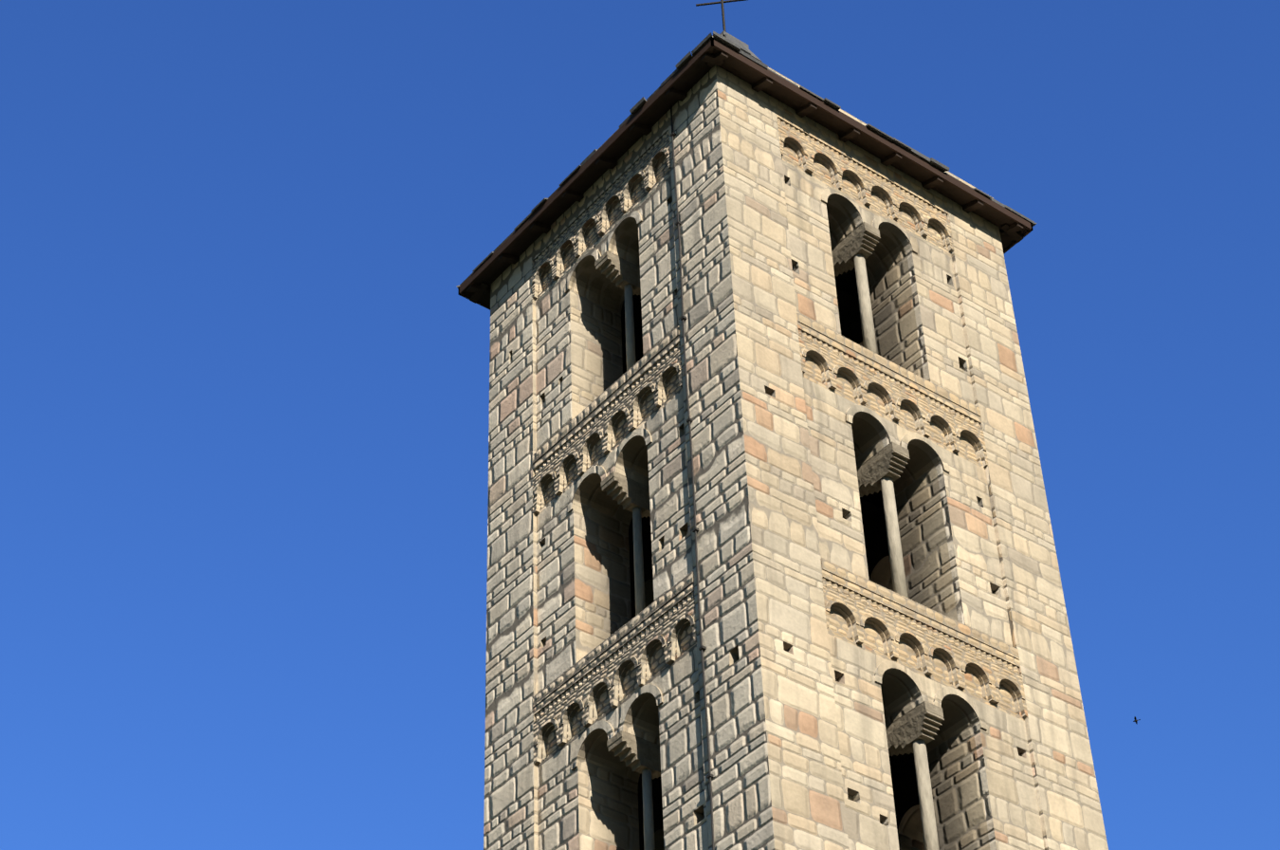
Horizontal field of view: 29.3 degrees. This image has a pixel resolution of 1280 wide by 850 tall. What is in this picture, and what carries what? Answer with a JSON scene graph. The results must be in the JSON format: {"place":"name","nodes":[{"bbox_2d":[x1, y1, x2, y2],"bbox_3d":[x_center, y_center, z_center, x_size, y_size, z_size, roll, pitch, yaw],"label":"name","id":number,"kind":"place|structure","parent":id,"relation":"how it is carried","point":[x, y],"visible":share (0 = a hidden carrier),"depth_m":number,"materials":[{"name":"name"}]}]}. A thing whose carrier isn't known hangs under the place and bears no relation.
{"place":"outdoors","nodes":[
{"label":"outdoors","id":0,"kind":"place"},
{"bbox_2d":[0,0,1279,849],"label":"sky","id":1,"kind":"structure","parent":0,"point":[245,367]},
{"label":"ground","id":2,"kind":"structure","parent":0,"visible":0},
{"bbox_2d":[456,0,1108,849],"bbox_3d":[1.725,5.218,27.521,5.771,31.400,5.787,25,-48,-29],"label":"bell tower","id":3,"kind":"structure","parent":2,"relation":"on","point":[773,561],"depth_m":29.08,"materials":[{"name":"stone"}]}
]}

